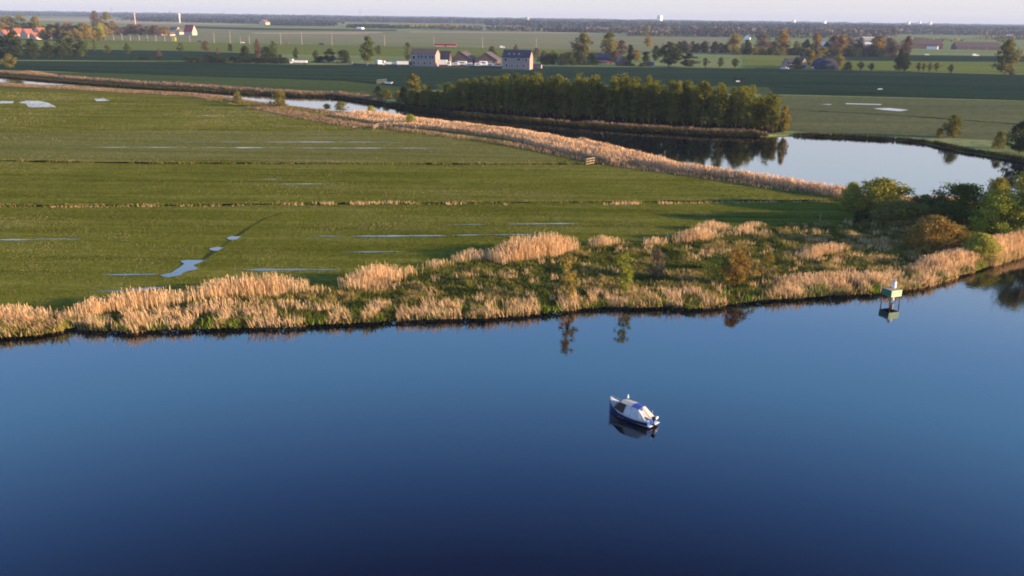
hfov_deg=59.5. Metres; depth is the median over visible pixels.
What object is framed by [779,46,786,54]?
bush
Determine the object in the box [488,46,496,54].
tree
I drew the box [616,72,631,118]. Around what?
tree
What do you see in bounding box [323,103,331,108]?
bush
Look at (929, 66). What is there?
pollard willow
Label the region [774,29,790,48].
tree
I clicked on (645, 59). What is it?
conifer
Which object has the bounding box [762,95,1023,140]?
pale field
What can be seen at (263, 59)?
bush
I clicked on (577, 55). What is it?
bush
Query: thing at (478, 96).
tree
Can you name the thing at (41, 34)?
tree
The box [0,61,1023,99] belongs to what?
dark field
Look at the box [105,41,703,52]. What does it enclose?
road
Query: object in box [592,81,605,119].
tree
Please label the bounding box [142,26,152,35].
tree
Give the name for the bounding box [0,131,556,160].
meadow band
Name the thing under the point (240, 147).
puddle
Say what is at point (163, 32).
tree
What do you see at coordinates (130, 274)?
puddle
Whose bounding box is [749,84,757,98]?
tree
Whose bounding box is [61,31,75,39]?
tree
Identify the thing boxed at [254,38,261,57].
tree
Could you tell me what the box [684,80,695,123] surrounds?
tree
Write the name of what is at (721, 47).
tree
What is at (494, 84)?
tree
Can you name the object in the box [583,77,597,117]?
tree
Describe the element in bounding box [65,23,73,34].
tree
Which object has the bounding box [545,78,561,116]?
tree
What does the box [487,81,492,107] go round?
tree
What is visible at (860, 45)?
tree
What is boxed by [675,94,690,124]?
tree
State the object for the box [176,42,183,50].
tree
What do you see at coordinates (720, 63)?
pollard willow
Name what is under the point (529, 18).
horizon woodland
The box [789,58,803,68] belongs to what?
bush
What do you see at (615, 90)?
tree
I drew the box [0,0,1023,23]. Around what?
sky
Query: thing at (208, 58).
bush
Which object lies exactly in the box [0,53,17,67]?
tree
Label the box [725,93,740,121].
tree
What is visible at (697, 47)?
tree
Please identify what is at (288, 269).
puddle
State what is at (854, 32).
distant woodland
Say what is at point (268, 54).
bush
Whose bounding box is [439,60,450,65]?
truck
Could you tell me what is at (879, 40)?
tree
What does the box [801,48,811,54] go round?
bush
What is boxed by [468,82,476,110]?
tree
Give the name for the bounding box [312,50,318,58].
tree
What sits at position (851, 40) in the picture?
tree
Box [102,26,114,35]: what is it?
tree
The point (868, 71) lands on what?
ditch
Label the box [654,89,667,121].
tree
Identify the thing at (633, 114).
tree
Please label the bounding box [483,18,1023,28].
horizon woodland
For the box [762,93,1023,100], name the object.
ditch
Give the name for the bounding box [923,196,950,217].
bush
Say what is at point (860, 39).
tree
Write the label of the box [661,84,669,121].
tree
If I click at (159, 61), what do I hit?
ditch
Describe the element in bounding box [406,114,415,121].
bush
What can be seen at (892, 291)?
river marker
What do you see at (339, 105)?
bush
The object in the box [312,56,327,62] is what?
bush
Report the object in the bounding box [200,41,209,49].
tree
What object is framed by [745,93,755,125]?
tree
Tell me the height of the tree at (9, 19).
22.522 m
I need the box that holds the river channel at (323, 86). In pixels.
[0,71,433,101]
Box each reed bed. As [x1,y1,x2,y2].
[0,70,768,134]
[0,82,818,194]
[0,221,1023,323]
[331,110,970,207]
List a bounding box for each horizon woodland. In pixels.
[0,10,1023,25]
[0,12,1012,26]
[157,15,1022,27]
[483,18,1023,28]
[520,20,1023,33]
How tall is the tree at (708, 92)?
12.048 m
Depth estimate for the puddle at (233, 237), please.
123.39 m
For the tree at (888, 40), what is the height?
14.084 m
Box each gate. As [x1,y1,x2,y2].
[373,123,390,129]
[586,157,594,164]
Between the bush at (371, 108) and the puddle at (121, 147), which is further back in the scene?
the bush at (371, 108)
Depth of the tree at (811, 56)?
586.88 m
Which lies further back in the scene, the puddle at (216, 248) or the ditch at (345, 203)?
the ditch at (345, 203)
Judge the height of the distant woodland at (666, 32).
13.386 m
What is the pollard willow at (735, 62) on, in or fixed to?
on the ground at (728, 58)
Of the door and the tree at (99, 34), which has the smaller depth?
the door
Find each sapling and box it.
[560,253,580,298]
[616,249,634,291]
[701,254,724,279]
[758,251,774,271]
[782,258,791,273]
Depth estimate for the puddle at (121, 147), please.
203.89 m
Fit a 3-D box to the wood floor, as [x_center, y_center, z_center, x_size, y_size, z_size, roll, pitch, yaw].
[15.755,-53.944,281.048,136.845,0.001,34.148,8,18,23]
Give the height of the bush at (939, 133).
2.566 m
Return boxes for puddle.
[0,239,31,239]
[19,101,54,106]
[89,290,136,291]
[105,147,166,147]
[108,274,153,274]
[128,287,162,290]
[160,260,203,276]
[206,147,265,147]
[210,247,222,250]
[227,236,240,239]
[246,269,338,270]
[363,235,447,236]
[363,251,408,251]
[498,234,534,234]
[531,223,576,223]
[874,108,904,110]
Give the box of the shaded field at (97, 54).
[0,48,281,61]
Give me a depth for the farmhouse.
610.29 m
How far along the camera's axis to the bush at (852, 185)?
149.24 m
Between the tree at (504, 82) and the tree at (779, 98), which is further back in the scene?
the tree at (504, 82)
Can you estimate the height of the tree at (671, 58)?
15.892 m
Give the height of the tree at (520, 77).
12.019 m
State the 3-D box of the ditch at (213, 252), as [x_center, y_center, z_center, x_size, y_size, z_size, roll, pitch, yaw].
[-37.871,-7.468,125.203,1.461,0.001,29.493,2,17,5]
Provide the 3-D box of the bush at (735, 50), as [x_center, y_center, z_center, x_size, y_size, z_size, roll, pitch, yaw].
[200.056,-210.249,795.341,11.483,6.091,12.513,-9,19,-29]
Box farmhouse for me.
[588,51,612,63]
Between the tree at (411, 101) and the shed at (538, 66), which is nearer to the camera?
the tree at (411, 101)
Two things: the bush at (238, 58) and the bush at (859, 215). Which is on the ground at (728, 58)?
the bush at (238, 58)
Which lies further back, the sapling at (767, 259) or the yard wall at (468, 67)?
the yard wall at (468, 67)
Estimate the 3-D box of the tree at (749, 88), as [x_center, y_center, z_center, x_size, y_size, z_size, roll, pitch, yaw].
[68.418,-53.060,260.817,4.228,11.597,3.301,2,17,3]
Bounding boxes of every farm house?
[169,27,179,32]
[176,29,183,34]
[183,25,196,34]
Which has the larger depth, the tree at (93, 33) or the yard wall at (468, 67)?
the tree at (93, 33)
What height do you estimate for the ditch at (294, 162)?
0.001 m
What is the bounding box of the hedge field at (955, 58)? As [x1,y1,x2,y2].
[800,54,1023,61]
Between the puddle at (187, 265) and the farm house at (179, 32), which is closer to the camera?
the puddle at (187, 265)
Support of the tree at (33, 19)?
on the ground at (728, 58)
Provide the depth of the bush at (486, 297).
95.51 m
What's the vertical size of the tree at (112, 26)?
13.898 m
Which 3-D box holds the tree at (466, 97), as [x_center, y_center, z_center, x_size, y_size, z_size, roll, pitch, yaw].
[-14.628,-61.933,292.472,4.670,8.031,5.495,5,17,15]
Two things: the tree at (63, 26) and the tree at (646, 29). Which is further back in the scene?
the tree at (646, 29)
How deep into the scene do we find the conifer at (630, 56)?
580.01 m
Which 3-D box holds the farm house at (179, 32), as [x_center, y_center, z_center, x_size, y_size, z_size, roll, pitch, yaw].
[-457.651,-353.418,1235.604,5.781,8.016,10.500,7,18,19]
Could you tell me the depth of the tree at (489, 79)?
294.32 m
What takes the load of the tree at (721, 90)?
on the ground at (728, 58)
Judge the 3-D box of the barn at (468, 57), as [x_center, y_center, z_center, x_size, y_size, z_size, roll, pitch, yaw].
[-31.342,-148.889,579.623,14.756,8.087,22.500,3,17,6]
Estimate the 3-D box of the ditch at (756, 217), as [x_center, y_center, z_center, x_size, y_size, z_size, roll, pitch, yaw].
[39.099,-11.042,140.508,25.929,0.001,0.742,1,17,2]
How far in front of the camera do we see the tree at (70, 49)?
588.76 m
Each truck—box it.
[290,59,306,63]
[382,61,396,65]
[396,61,411,65]
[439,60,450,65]
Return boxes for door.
[826,63,831,69]
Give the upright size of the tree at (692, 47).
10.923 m
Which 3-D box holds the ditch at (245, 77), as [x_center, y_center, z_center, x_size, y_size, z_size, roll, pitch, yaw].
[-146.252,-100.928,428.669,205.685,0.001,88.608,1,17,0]
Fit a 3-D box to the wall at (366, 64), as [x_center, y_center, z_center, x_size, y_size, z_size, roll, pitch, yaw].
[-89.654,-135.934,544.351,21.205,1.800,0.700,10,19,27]
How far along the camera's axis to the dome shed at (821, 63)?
569.19 m
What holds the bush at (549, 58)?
on the ground at (728, 58)
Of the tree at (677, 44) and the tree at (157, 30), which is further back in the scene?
the tree at (157, 30)
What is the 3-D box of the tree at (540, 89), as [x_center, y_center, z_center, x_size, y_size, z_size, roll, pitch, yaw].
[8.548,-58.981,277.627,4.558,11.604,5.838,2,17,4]
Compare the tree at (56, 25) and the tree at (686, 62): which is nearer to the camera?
the tree at (686, 62)
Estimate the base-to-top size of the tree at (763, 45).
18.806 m
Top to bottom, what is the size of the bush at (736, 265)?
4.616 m
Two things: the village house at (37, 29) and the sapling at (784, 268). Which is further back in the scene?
the village house at (37, 29)
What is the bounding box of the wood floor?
[404,102,782,133]
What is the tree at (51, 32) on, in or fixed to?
on the ground at (728, 58)
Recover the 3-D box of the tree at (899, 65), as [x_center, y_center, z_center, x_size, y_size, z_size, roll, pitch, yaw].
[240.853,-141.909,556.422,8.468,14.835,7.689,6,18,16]
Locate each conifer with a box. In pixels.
[624,44,635,65]
[638,51,650,66]
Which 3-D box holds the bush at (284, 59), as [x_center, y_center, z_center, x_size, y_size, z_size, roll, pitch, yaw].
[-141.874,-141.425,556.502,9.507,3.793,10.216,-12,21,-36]
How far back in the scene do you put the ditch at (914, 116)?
293.83 m
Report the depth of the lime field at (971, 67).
619.17 m
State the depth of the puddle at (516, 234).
127.36 m
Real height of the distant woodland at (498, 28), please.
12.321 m
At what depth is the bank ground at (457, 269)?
106.69 m
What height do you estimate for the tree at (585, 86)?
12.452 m
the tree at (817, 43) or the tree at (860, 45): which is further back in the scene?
the tree at (817, 43)
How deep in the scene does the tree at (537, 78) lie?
282.85 m
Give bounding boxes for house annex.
[440,51,451,65]
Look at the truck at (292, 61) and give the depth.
547.19 m
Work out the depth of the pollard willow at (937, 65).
555.93 m
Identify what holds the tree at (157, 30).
on the ground at (728, 58)
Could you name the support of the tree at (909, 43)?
on the ground at (728, 58)
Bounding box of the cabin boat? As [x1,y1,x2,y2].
[609,395,658,427]
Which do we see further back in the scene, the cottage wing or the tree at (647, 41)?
the tree at (647, 41)
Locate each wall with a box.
[351,62,378,65]
[439,66,500,68]
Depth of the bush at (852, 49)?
794.41 m
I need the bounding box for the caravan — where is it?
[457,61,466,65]
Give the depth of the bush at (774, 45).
824.40 m
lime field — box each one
[5,38,639,57]
[742,53,799,67]
[807,61,1023,72]
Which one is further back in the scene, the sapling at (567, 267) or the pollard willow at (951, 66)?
the pollard willow at (951, 66)
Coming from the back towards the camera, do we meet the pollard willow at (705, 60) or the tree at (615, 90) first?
the pollard willow at (705, 60)
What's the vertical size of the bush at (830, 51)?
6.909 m
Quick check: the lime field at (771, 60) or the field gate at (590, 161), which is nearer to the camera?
the field gate at (590, 161)
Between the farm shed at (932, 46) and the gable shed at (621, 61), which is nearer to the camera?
the gable shed at (621, 61)
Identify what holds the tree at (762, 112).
on the ground at (728, 58)
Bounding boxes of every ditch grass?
[0,198,837,207]
[1,159,592,164]
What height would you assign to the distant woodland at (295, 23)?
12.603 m
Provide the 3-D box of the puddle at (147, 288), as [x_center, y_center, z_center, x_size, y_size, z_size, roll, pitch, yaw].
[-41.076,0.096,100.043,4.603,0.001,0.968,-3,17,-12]
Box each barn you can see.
[259,20,269,24]
[452,51,475,63]
[475,51,500,64]
[819,41,871,48]
[855,37,874,39]
[911,39,942,48]
[951,42,999,49]
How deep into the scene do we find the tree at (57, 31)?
909.08 m
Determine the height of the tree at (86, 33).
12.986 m
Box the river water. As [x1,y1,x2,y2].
[0,77,1023,575]
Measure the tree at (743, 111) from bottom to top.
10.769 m
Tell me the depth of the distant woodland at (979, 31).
2253.82 m
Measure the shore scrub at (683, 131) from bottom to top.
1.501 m
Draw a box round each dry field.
[12,18,245,24]
[254,32,380,33]
[410,31,597,33]
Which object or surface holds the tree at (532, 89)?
on the ground at (728, 58)
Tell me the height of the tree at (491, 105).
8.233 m
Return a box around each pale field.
[69,28,735,49]
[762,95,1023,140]
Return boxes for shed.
[533,64,542,68]
[615,56,627,65]
[811,57,838,69]
[926,45,938,48]
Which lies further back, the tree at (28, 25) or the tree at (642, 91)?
the tree at (28, 25)
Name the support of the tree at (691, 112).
on the ground at (728, 58)
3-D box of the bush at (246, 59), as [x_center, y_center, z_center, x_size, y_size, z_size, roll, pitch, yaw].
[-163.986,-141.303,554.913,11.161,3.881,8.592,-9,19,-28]
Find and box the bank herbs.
[0,208,1022,336]
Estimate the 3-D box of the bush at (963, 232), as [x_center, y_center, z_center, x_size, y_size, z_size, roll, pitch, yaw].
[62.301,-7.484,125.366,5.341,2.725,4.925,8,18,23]
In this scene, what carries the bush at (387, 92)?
on the ground at (728, 58)
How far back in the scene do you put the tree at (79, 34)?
914.01 m
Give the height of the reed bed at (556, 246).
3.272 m
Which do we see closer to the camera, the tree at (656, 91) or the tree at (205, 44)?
the tree at (656, 91)
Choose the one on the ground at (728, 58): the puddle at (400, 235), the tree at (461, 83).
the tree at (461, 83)
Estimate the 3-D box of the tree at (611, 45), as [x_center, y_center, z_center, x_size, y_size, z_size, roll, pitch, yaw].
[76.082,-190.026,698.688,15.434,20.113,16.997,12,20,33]
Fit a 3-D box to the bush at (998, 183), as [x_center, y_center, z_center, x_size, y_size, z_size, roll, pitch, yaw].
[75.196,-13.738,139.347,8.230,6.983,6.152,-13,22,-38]
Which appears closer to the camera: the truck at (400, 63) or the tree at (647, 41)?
the truck at (400, 63)
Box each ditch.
[0,160,601,164]
[1,199,841,206]
[50,69,407,86]
[100,60,278,62]
[202,213,280,259]
[246,181,441,181]
[683,216,843,219]
[758,68,993,74]
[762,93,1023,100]
[782,109,1013,123]
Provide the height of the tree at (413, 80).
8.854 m
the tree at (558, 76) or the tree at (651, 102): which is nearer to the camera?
the tree at (651, 102)
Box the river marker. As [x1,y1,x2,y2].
[881,280,901,304]
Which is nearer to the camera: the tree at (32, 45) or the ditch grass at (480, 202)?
the ditch grass at (480, 202)
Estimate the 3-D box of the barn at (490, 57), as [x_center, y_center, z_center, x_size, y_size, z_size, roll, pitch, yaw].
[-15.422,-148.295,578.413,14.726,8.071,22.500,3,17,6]
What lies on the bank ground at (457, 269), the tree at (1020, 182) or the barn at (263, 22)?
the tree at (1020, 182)
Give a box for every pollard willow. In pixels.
[703,58,710,67]
[717,57,723,68]
[732,58,738,68]
[857,62,863,70]
[867,63,873,70]
[914,62,921,71]
[928,62,933,71]
[934,62,942,71]
[947,64,953,73]
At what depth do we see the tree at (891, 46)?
787.61 m
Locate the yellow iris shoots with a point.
(664, 300)
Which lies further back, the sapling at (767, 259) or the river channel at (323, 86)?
the river channel at (323, 86)
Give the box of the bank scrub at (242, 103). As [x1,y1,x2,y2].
[205,98,374,124]
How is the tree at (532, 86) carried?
on the ground at (728, 58)
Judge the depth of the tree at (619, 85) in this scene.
269.94 m
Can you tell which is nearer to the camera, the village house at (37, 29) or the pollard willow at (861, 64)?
the pollard willow at (861, 64)
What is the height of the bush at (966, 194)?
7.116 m
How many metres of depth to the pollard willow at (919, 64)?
560.46 m
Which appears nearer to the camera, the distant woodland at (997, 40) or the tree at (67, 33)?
the tree at (67, 33)
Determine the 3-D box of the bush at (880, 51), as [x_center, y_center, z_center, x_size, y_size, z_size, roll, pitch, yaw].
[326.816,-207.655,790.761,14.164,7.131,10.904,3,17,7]
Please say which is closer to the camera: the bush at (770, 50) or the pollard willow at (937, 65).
the pollard willow at (937, 65)
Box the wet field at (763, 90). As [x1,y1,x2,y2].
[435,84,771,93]
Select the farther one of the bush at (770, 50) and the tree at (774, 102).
the bush at (770, 50)
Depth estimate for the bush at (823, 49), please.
789.88 m
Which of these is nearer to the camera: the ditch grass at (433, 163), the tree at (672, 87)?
the ditch grass at (433, 163)
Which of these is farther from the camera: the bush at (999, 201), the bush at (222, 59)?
the bush at (222, 59)
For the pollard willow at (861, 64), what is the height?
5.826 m
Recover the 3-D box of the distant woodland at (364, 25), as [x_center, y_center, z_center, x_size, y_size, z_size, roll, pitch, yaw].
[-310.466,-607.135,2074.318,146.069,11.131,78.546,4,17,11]
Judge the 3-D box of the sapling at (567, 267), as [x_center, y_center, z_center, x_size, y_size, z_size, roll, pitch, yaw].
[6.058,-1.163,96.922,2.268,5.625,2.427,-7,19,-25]
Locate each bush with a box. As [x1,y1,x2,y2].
[181,56,192,62]
[190,57,204,62]
[202,55,217,61]
[211,56,221,62]
[217,57,230,62]
[232,56,244,62]
[233,91,242,102]
[238,45,252,57]
[239,57,251,62]
[251,57,260,62]
[256,57,272,63]
[259,46,275,60]
[266,90,287,106]
[269,57,281,63]
[279,57,289,63]
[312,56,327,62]
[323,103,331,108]
[334,102,349,110]
[336,50,351,63]
[367,105,376,111]
[372,86,382,95]
[379,89,392,98]
[393,90,399,100]
[397,87,410,101]
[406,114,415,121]
[482,295,490,305]
[536,55,545,64]
[541,53,554,64]
[550,52,559,64]
[555,54,565,64]
[565,52,575,64]
[571,51,582,64]
[580,53,588,64]
[585,54,599,64]
[646,248,665,276]
[718,247,759,284]
[731,47,742,54]
[740,48,747,54]
[743,47,753,54]
[748,47,758,54]
[758,49,767,54]
[765,48,774,54]
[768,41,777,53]
[772,48,780,54]
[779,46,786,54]
[786,47,801,54]
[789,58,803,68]
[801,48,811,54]
[817,47,831,55]
[825,48,834,55]
[835,47,842,54]
[836,177,915,217]
[836,181,861,206]
[842,48,851,55]
[842,62,851,70]
[847,47,855,55]
[850,199,941,230]
[851,210,872,223]
[854,48,861,56]
[862,48,874,55]
[875,49,887,56]
[896,214,961,252]
[909,194,932,206]
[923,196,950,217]
[925,180,1003,231]
[932,127,943,136]
[948,224,973,244]
[954,232,1004,262]
[965,189,1023,236]
[976,177,1011,221]
[990,131,1008,148]
[1006,68,1015,74]
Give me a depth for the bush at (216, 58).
554.83 m
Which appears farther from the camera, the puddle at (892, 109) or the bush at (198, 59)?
the bush at (198, 59)
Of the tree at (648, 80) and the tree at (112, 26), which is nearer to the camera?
the tree at (648, 80)
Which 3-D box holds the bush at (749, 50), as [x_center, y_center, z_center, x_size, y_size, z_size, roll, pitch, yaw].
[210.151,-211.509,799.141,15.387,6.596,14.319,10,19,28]
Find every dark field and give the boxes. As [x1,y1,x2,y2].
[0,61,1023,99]
[195,26,396,30]
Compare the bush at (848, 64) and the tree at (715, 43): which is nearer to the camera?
the bush at (848, 64)
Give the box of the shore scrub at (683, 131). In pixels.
[0,74,1023,160]
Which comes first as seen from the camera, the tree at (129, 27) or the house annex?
the house annex
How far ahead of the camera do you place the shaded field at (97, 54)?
633.41 m
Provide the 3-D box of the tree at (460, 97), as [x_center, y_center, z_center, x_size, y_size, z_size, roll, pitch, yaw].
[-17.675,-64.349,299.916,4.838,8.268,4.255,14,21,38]
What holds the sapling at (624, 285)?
on the bank ground at (457, 269)
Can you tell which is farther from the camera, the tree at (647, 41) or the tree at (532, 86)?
the tree at (647, 41)
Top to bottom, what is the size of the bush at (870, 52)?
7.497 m
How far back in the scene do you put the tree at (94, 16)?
1488.83 m
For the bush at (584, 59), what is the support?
on the ground at (728, 58)
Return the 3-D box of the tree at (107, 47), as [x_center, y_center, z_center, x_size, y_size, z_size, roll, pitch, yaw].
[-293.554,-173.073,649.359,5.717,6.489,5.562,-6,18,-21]
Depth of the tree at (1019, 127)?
212.19 m
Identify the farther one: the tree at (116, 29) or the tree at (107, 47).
the tree at (116, 29)
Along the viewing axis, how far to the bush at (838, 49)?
803.41 m
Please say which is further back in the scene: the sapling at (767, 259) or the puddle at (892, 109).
the puddle at (892, 109)
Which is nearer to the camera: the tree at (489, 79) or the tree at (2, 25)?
the tree at (489, 79)
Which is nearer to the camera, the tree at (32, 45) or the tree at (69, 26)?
the tree at (32, 45)
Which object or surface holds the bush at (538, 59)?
on the ground at (728, 58)
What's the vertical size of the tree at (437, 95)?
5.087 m
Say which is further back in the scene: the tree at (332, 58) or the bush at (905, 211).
the tree at (332, 58)
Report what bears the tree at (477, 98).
on the ground at (728, 58)
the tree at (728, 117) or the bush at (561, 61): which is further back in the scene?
the bush at (561, 61)
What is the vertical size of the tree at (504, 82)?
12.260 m
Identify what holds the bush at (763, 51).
on the lime field at (771, 60)
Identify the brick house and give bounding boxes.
[410,48,439,66]
[502,50,532,69]
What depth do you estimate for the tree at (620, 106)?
266.60 m
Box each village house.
[0,30,9,36]
[11,28,21,35]
[20,29,32,37]
[29,32,42,39]
[33,27,44,31]
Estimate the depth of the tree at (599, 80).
274.68 m
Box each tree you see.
[0,16,7,28]
[0,22,12,30]
[0,30,25,57]
[0,38,9,57]
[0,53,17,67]
[2,22,12,29]
[5,15,15,29]
[11,14,25,25]
[21,38,42,58]
[23,22,33,30]
[29,16,40,24]
[31,21,44,29]
[35,29,47,39]
[40,41,55,57]
[47,28,56,39]
[51,23,60,27]
[51,38,68,57]
[52,28,61,38]
[58,29,72,40]
[59,22,71,30]
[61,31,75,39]
[63,38,77,57]
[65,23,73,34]
[70,28,78,40]
[75,38,89,56]
[76,31,85,39]
[78,23,92,32]
[81,28,91,40]
[88,30,98,40]
[89,11,101,23]
[94,22,104,37]
[94,29,106,41]
[99,12,116,27]
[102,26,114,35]
[103,45,110,53]
[109,24,120,33]
[111,26,124,34]
[120,26,132,34]
[123,43,131,54]
[126,24,135,34]
[133,24,145,34]
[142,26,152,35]
[152,25,162,35]
[155,49,161,56]
[159,26,171,35]
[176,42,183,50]
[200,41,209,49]
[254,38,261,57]
[268,41,278,56]
[292,47,298,57]
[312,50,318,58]
[322,48,335,62]
[359,35,376,62]
[374,45,381,53]
[402,73,420,91]
[404,42,410,59]
[407,90,414,104]
[413,92,422,104]
[433,92,438,106]
[444,91,452,108]
[449,86,458,107]
[454,81,462,108]
[454,85,463,107]
[457,79,464,101]
[461,79,469,106]
[461,87,473,110]
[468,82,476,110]
[469,80,482,107]
[473,88,483,110]
[477,76,484,101]
[478,81,491,110]
[486,76,492,104]
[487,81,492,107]
[487,87,494,110]
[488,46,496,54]
[492,83,498,107]
[492,86,503,111]
[497,76,502,94]
[499,74,511,110]
[502,82,512,112]
[512,72,519,84]
[514,75,522,111]
[516,74,531,114]
[522,79,534,113]
[528,73,535,110]
[531,72,542,113]
[532,47,539,55]
[533,79,545,115]
[543,77,551,110]
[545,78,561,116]
[552,73,562,115]
[552,78,565,116]
[555,77,574,117]
[568,32,596,55]
[572,72,584,115]
[581,77,592,112]
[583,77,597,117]
[591,77,601,105]
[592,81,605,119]
[599,31,617,52]
[600,90,607,117]
[602,86,614,120]
[606,73,620,118]
[608,79,622,117]
[609,50,625,62]
[616,40,628,54]
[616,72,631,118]
[617,88,631,119]
[621,77,631,119]
[625,83,640,121]
[627,78,638,120]
[633,50,640,59]
[637,85,649,120]
[641,23,649,36]
[642,84,658,122]
[643,35,654,46]
[643,84,664,123]
[644,75,651,116]
[644,83,654,119]
[651,45,659,60]
[654,41,682,66]
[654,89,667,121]
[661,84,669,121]
[664,80,677,118]
[664,82,678,118]
[665,91,677,123]
[674,41,686,50]
[674,82,682,123]
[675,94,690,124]
[677,80,692,123]
[680,40,687,52]
[680,53,700,66]
[684,43,690,52]
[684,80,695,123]
[688,90,700,119]
[689,87,700,125]
[690,41,696,52]
[692,43,701,51]
[694,80,710,126]
[699,42,708,52]
[701,88,712,124]
[702,41,708,52]
[706,96,714,124]
[709,41,719,53]
[711,86,720,118]
[712,82,730,125]
[716,43,724,52]
[721,45,729,53]
[721,96,734,125]
[725,33,741,50]
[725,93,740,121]
[730,86,744,122]
[737,90,749,126]
[740,39,751,47]
[743,96,756,126]
[745,86,752,125]
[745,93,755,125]
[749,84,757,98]
[752,97,761,126]
[753,33,773,48]
[755,97,764,124]
[756,105,767,127]
[762,92,776,126]
[763,100,781,124]
[765,109,779,131]
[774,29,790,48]
[775,97,781,121]
[778,104,791,133]
[793,41,800,47]
[799,39,811,51]
[807,50,816,65]
[809,32,822,48]
[817,50,822,57]
[828,34,841,49]
[832,53,843,66]
[837,34,849,52]
[846,37,856,46]
[853,37,865,46]
[853,43,865,50]
[872,35,886,52]
[883,37,901,48]
[883,41,900,55]
[892,47,906,71]
[901,53,910,71]
[902,35,913,53]
[941,114,966,137]
[990,39,1023,74]
[995,170,1023,233]
[1004,120,1023,153]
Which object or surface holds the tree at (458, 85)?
on the ground at (728, 58)
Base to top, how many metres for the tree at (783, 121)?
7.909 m
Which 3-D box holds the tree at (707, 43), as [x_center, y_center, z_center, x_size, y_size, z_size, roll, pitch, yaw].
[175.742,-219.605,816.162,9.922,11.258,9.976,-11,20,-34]
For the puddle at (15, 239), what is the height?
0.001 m
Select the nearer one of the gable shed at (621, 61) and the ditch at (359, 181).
the ditch at (359, 181)
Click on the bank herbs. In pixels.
(412, 294)
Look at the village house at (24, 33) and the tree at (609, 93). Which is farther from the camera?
the village house at (24, 33)
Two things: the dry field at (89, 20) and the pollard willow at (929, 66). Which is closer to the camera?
the pollard willow at (929, 66)
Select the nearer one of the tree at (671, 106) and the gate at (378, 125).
the gate at (378, 125)
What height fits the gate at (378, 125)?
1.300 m
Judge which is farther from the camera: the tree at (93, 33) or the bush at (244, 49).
the tree at (93, 33)
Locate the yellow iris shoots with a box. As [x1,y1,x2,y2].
[0,248,1021,335]
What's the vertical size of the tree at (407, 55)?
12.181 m
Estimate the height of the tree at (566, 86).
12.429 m
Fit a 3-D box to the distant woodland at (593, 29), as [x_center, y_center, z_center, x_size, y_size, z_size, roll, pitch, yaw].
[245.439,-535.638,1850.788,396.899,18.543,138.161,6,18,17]
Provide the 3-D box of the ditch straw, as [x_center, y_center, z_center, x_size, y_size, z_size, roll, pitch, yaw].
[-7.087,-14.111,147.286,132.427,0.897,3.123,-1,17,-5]
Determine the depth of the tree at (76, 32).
914.00 m
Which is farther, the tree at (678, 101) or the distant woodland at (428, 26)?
the distant woodland at (428, 26)
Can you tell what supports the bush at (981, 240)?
on the bank ground at (457, 269)
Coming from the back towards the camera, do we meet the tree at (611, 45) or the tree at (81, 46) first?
the tree at (611, 45)
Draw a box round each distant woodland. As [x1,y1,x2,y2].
[117,16,344,23]
[270,21,337,25]
[345,23,408,28]
[399,24,468,28]
[438,25,596,32]
[543,25,720,33]
[622,29,730,35]
[686,26,914,37]
[819,27,1023,35]
[911,37,1006,42]
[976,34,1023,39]
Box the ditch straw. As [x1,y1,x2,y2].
[49,200,823,207]
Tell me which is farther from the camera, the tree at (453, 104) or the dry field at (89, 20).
the dry field at (89, 20)
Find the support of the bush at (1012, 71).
on the ground at (728, 58)
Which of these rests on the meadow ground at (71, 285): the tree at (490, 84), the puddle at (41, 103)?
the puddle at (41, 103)
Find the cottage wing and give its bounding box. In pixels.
[782,58,794,66]
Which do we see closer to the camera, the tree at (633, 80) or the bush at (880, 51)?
the tree at (633, 80)
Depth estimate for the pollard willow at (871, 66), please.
560.70 m
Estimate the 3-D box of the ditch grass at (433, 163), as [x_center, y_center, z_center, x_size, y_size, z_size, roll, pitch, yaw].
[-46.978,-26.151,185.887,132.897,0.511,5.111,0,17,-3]
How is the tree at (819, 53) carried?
on the ground at (728, 58)
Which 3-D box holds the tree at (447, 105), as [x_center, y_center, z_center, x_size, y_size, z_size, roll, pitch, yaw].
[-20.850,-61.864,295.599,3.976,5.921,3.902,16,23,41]
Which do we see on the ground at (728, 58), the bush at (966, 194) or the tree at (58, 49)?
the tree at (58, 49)
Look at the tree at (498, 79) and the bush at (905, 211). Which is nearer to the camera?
the bush at (905, 211)
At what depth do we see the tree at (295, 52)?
612.29 m
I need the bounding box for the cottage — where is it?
[792,57,807,68]
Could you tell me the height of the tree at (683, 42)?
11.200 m
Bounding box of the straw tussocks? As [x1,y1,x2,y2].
[0,210,1023,337]
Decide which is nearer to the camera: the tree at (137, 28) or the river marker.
the river marker
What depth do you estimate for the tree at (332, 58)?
569.51 m
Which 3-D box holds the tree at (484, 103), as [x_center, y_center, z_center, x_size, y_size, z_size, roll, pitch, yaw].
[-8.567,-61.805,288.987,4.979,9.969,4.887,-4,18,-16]
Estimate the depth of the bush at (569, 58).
580.38 m
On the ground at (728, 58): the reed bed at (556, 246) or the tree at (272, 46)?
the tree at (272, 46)
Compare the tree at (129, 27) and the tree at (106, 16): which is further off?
the tree at (106, 16)
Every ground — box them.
[0,15,1023,160]
[0,82,974,326]
[11,219,1005,328]
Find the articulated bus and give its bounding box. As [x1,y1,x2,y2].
[434,43,455,46]

